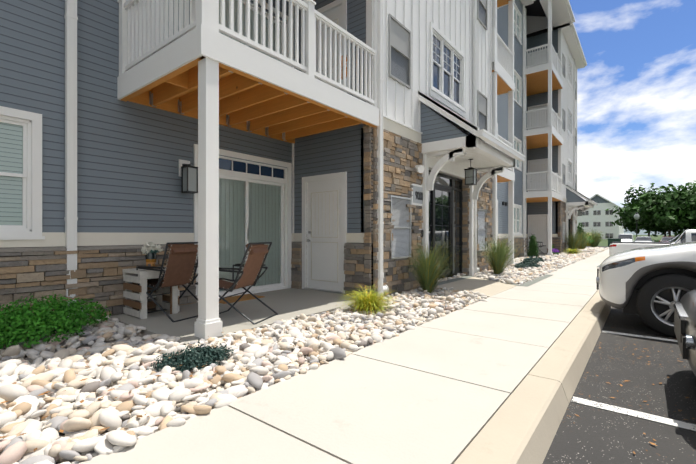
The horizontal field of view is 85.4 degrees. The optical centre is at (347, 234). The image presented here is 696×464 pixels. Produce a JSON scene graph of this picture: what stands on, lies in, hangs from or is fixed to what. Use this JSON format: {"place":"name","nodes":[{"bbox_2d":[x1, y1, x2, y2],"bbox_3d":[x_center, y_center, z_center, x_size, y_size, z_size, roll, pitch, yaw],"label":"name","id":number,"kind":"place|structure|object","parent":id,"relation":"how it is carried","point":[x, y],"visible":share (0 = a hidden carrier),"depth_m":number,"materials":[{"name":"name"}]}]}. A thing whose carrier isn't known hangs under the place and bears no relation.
{"place":"outdoors","nodes":[
{"label":"outdoors","id":0,"kind":"place"},
{"bbox_2d":[0,295,427,463],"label":"rock","id":1,"kind":"object","parent":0,"point":[90,346],"depth_m":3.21,"materials":[{"name":"beige stone"}]},
{"bbox_2d":[0,316,145,362],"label":"rocks","id":2,"kind":"object","parent":1,"relation":"on","point":[111,329],"visible":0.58,"depth_m":3.69,"materials":[{"name":"grey stone"}]},
{"bbox_2d":[0,292,110,348],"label":"green shrub","id":3,"kind":"object","parent":2,"relation":"on","point":[18,322],"visible":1,"depth_m":3.61,"materials":[{"name":"green plant"}]},
{"bbox_2d":[147,340,233,372],"bbox_3d":[-1.244,0.953,3.054,0.550,0.197,0.528,0,0,3],"label":"juniper","id":4,"kind":"object","parent":1,"relation":"on","point":[200,356],"visible":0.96,"depth_m":2.96,"materials":[{"name":"green plant"}]},
{"bbox_2d":[110,252,598,344],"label":"patio slabs","id":5,"kind":"structure","parent":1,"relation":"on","point":[287,304],"depth_m":5.22,"materials":[{"name":"concrete"}]},
{"bbox_2d":[122,268,179,318],"bbox_3d":[-2.574,0.746,4.944,0.510,0.588,0.510,0,0,38],"label":"pallet table","id":6,"kind":"object","parent":5,"relation":"on","point":[142,288],"visible":0.71,"depth_m":4.80,"materials":[{"name":"white wood"}]},
{"bbox_2d":[141,242,162,268],"bbox_3d":[-2.581,0.273,4.951,0.215,0.362,0.257,0,0,38],"label":"flower pot","id":7,"kind":"object","parent":6,"relation":"on","point":[148,246],"depth_m":4.89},
{"bbox_2d":[136,242,197,321],"bbox_3d":[-2.300,0.574,4.897,0.842,0.951,0.638,0,0,26],"label":"folding chair","id":8,"kind":"object","parent":5,"relation":"on","point":[181,264],"visible":0.79,"depth_m":4.77,"materials":[{"name":"brown fabric"}]},
{"bbox_2d":[195,242,277,324],"bbox_3d":[-1.390,0.574,4.743,0.842,0.951,0.638,0,0,16],"label":"folding chair","id":9,"kind":"object","parent":5,"relation":"on","point":[257,254],"visible":0.85,"depth_m":4.67,"materials":[{"name":"brown fabric"}]},
{"bbox_2d":[219,294,264,303],"bbox_3d":[-1.782,1.033,6.064,0.430,0.014,0.760,0,0,38],"label":"door mat","id":10,"kind":"object","parent":5,"relation":"on","point":[232,299],"depth_m":6.03,"materials":[{"name":"brown fabric"}]},
{"bbox_2d":[435,274,551,286],"bbox_3d":[3.459,1.046,8.749,1.690,0.004,3.900,0,0,38],"label":"damp concrete band","id":11,"kind":"object","parent":5,"relation":"on","point":[529,283],"visible":0.6,"depth_m":8.53,"materials":[{"name":"grey concrete"}]},
{"bbox_2d":[336,284,399,313],"bbox_3d":[0.298,0.892,5.157,0.953,0.507,0.993,0,0,38],"label":"yellow sedge","id":12,"kind":"object","parent":1,"relation":"on","point":[367,303],"visible":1,"depth_m":5.04,"materials":[{"name":"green plant"}]},
{"bbox_2d":[308,286,487,335],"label":"rocks","id":13,"kind":"object","parent":1,"relation":"on","point":[394,319],"visible":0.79,"depth_m":5.03,"materials":[{"name":"white stone"}]},
{"bbox_2d":[0,288,461,450],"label":"pebbles","id":14,"kind":"object","parent":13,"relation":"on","point":[81,401],"visible":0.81,"depth_m":2.53,"materials":[{"name":"beige stone"}]},
{"bbox_2d":[394,239,473,292],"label":"ornamental grass","id":15,"kind":"object","parent":13,"relation":"on","point":[428,270],"depth_m":6.61,"materials":[{"name":"green plant"}]},
{"bbox_2d":[437,264,562,285],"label":"rocks","id":16,"kind":"object","parent":1,"relation":"on","point":[511,274],"visible":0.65,"depth_m":9.43,"materials":[{"name":"white stone"}]},
{"bbox_2d":[474,234,526,273],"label":"ornamental grass","id":17,"kind":"object","parent":16,"relation":"on","point":[498,258],"depth_m":9.57,"materials":[{"name":"green plant"}]},
{"bbox_2d":[514,261,541,267],"bbox_3d":[5.646,0.941,11.775,0.726,0.248,1.724,0,0,38],"label":"juniper","id":18,"kind":"object","parent":16,"relation":"on","point":[527,264],"visible":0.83,"depth_m":11.56,"materials":[{"name":"green plant"}]},
{"bbox_2d":[507,247,608,266],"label":"rocks","id":19,"kind":"object","parent":1,"relation":"on","point":[563,259],"visible":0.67,"depth_m":16.02,"materials":[{"name":"white stone"}]},
{"bbox_2d":[526,234,539,256],"bbox_3d":[8.041,0.537,16.412,0.552,1.126,0.530,0,0,38],"label":"arborvitae","id":20,"kind":"object","parent":19,"relation":"on","point":[532,250],"visible":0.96,"depth_m":16.32,"materials":[{"name":"green plant"}]},
{"bbox_2d":[521,255,545,262],"bbox_3d":[6.665,0.915,13.630,1.578,0.316,0.592,0,0,-43],"label":"juniper","id":21,"kind":"object","parent":19,"relation":"on","point":[535,259],"visible":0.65,"depth_m":13.52,"materials":[{"name":"green plant"}]},
{"bbox_2d":[563,247,581,253],"bbox_3d":[11.565,0.860,19.421,1.094,0.498,1.241,0,0,38],"label":"sedge","id":22,"kind":"object","parent":19,"relation":"on","point":[572,251],"visible":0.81,"depth_m":19.33,"materials":[{"name":"yellow plant"}]},
{"bbox_2d":[564,230,585,249],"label":"ornamental grass","id":23,"kind":"object","parent":19,"relation":"on","point":[574,242],"depth_m":20.90,"materials":[{"name":"green plant"}]},
{"bbox_2d":[577,223,585,247],"bbox_3d":[16.131,0.139,26.202,0.748,2.121,0.740,0,0,-16],"label":"arborvitae","id":24,"kind":"object","parent":19,"relation":"on","point":[579,228],"visible":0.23,"depth_m":26.13,"materials":[{"name":"green plant"}]},
{"bbox_2d":[577,229,596,248],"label":"ornamental grass","id":25,"kind":"object","parent":19,"relation":"on","point":[584,242],"depth_m":25.12,"materials":[{"name":"green plant"}]},
{"bbox_2d":[585,229,605,246],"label":"ornamental grass","id":26,"kind":"object","parent":19,"relation":"on","point":[596,241],"depth_m":31.33,"materials":[{"name":"green plant"}]},
{"bbox_3d":[-3.626,-4.948,16.280,26.000,12.200,44.980,0,0,38],"label":"building","id":27,"kind":"object","parent":1,"relation":"on","visible":0},
{"bbox_2d":[0,125,525,322],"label":"stone veneer blocks","id":28,"kind":"structure","parent":27,"relation":"attached to","point":[402,157],"depth_m":6.24,"materials":[{"name":"brown stone"}]},
{"bbox_2d":[117,0,562,338],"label":"balconies","id":29,"kind":"structure","parent":27,"relation":"attached to","point":[205,73],"depth_m":4.87,"materials":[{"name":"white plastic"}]},
{"bbox_2d":[341,55,346,79],"bbox_3d":[-0.061,-2.557,5.796,0.143,0.382,0.156,0,0,38],"label":"autumn garland","id":30,"kind":"object","parent":29,"relation":"attached to","point":[342,67],"visible":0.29,"depth_m":5.77,"materials":[{"name":"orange plant"}]},
{"bbox_2d":[415,191,422,199],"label":"address numbers","id":31,"kind":"object","parent":27,"relation":"attached to","point":[420,197],"visible":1,"depth_m":7.44,"materials":[{"name":"black metal"}]},
{"bbox_2d":[0,0,575,286],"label":"building walls","id":32,"kind":"structure","parent":0,"point":[129,156],"depth_m":5.24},
{"bbox_2d":[0,0,576,301],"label":"building windows","id":33,"kind":"structure","parent":32,"relation":"in","point":[252,202],"depth_m":6.94,"materials":[{"name":"white glass"}]},
{"bbox_2d":[0,0,597,316],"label":"building trim","id":34,"kind":"structure","parent":32,"relation":"attached to","point":[446,145],"depth_m":7.37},
{"bbox_2d":[64,0,581,316],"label":"building fixtures","id":35,"kind":"object","parent":32,"relation":"attached to","point":[188,173],"visible":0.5,"depth_m":5.55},
{"bbox_2d":[520,0,586,68],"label":"building roof","id":36,"kind":"structure","parent":32,"relation":"on","point":[563,17],"depth_m":20.39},
{"bbox_2d":[78,249,608,463],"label":"sidewalk","id":37,"kind":"structure","parent":0,"point":[440,390],"depth_m":2.42,"materials":[{"name":"concrete"}]},
{"bbox_2d":[166,299,487,426],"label":"stray rocks","id":38,"kind":"object","parent":37,"relation":"on","point":[176,422],"visible":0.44,"depth_m":2.08,"materials":[{"name":"white stone"}]},
{"bbox_2d":[542,246,695,463],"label":"parking lot asphalt","id":39,"kind":"structure","parent":0,"point":[592,435],"depth_m":2.68,"materials":[{"name":"grey asphalt"}]},
{"bbox_2d":[454,247,611,463],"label":"kerb","id":40,"kind":"structure","parent":39,"relation":"on","point":[522,425],"depth_m":2.40,"materials":[{"name":"concrete"}]},
{"bbox_2d":[584,234,593,243],"bbox_3d":[19.540,0.408,32.143,1.961,0.884,6.589,0,0,27],"label":"shrub","id":41,"kind":"object","parent":39,"relation":"on","point":[590,237],"visible":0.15,"depth_m":29.51,"materials":[{"name":"green plant"}]},
{"bbox_2d":[608,239,620,246],"bbox_3d":[26.038,1.001,36.854,1.400,1.160,1.600,0,0,38],"label":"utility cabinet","id":42,"kind":"object","parent":39,"relation":"on","point":[613,240],"visible":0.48,"depth_m":36.44,"materials":[{"name":"green"}]},
{"bbox_2d":[575,318,688,453],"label":"fallen leaves","id":43,"kind":"object","parent":39,"relation":"on","point":[644,401],"visible":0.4,"depth_m":3.00,"materials":[{"name":"brown plant"}]},
{"bbox_2d":[571,330,695,430],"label":"parking lines","id":44,"kind":"object","parent":39,"relation":"on","point":[673,422],"visible":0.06,"depth_m":2.55,"materials":[{"name":"paint"}]},
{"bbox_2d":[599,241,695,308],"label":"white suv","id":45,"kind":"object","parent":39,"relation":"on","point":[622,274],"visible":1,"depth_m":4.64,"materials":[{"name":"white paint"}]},
{"bbox_2d":[596,264,695,337],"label":"white suv wheels","id":46,"kind":"object","parent":45,"relation":"attached to","point":[656,294],"visible":0.69,"depth_m":4.47,"materials":[{"name":"rubber"}]},
{"bbox_2d":[609,229,695,255],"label":"white pickup","id":47,"kind":"object","parent":39,"relation":"on","point":[687,235],"visible":0.4,"depth_m":15.24,"materials":[{"name":"paint"}]},
{"bbox_2d":[611,242,670,243],"bbox_3d":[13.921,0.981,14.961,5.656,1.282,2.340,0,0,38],"label":"cover","id":48,"kind":"object","parent":47,"relation":"on","point":[645,242],"depth_m":15.65,"materials":[{"name":"plastic"}]},
{"bbox_2d":[662,233,679,241],"bbox_3d":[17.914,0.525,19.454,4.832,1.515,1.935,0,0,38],"label":"windshield","id":49,"kind":"object","parent":47,"relation":"attached to","point":[673,239],"visible":0.1,"depth_m":19.51,"materials":[{"name":"black glass"}]},
{"bbox_2d":[680,289,695,375],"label":"black car","id":50,"kind":"object","parent":39,"relation":"on","point":[688,301],"visible":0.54,"depth_m":2.48,"materials":[{"name":"black paint"}]},
{"bbox_2d":[674,301,693,359],"bbox_3d":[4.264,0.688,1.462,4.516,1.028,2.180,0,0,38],"label":"bumper cover","id":51,"kind":"object","parent":50,"relation":"attached to","point":[684,341],"visible":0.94,"depth_m":2.58,"materials":[{"name":"silver metal"}]},
{"bbox_2d":[569,0,695,234],"label":"sky","id":52,"kind":"structure","parent":0,"point":[636,89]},
{"bbox_2d":[598,235,674,245],"bbox_3d":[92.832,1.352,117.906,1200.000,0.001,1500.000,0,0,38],"label":"ground","id":53,"kind":"structure","parent":0,"point":[603,242],"depth_m":98.05,"materials":[{"name":"green plant"}]},
{"bbox_2d":[577,194,623,238],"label":"building","id":54,"kind":"structure","parent":53,"relation":"on","point":[599,218],"depth_m":104.09,"materials":[{"name":"white"}]},
{"bbox_2d":[622,192,691,236],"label":"tree","id":55,"kind":"object","parent":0,"point":[655,229],"depth_m":75.40,"materials":[{"name":"green plant"}]},
{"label":"ground","id":56,"kind":"structure","parent":0,"visible":0},
{"bbox_2d":[618,234,632,241],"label":"car","id":57,"kind":"object","parent":56,"relation":"on","point":[626,237],"visible":0.42,"depth_m":58.96,"materials":[{"name":"white metal"}]},
{"bbox_2d":[634,212,639,236],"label":"street lamp","id":58,"kind":"object","parent":56,"relation":"on","point":[636,216],"visible":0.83,"depth_m":55.54,"materials":[{"name":"white glass"}]},
{"bbox_2d":[606,188,671,235],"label":"tree","id":59,"kind":"object","parent":56,"relation":"on","point":[624,223],"depth_m":80.02,"materials":[{"name":"green plant"}]},
{"bbox_2d":[635,236,652,241],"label":"car row","id":60,"kind":"object","parent":56,"relation":"on","point":[643,239],"visible":0.38,"depth_m":50.12,"materials":[{"name":"white paint"}]},
{"bbox_2d":[619,184,689,232],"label":"tree","id":61,"kind":"object","parent":56,"relation":"on","point":[649,192],"depth_m":80.77,"materials":[{"name":"green plant"}]},
{"bbox_2d":[619,182,695,235],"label":"tree","id":62,"kind":"object","parent":56,"relation":"on","point":[667,208],"depth_m":65.58,"materials":[{"name":"green plant"}]},
{"bbox_2d":[660,236,674,241],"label":"car row","id":63,"kind":"object","parent":56,"relation":"on","point":[664,238],"visible":0.12,"depth_m":48.86,"materials":[{"name":"red paint"}]},
{"bbox_2d":[659,181,695,228],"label":"tree","id":64,"kind":"object","parent":56,"relation":"on","point":[690,193],"visible":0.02,"depth_m":70.08,"materials":[{"name":"green plant"}]}
]}

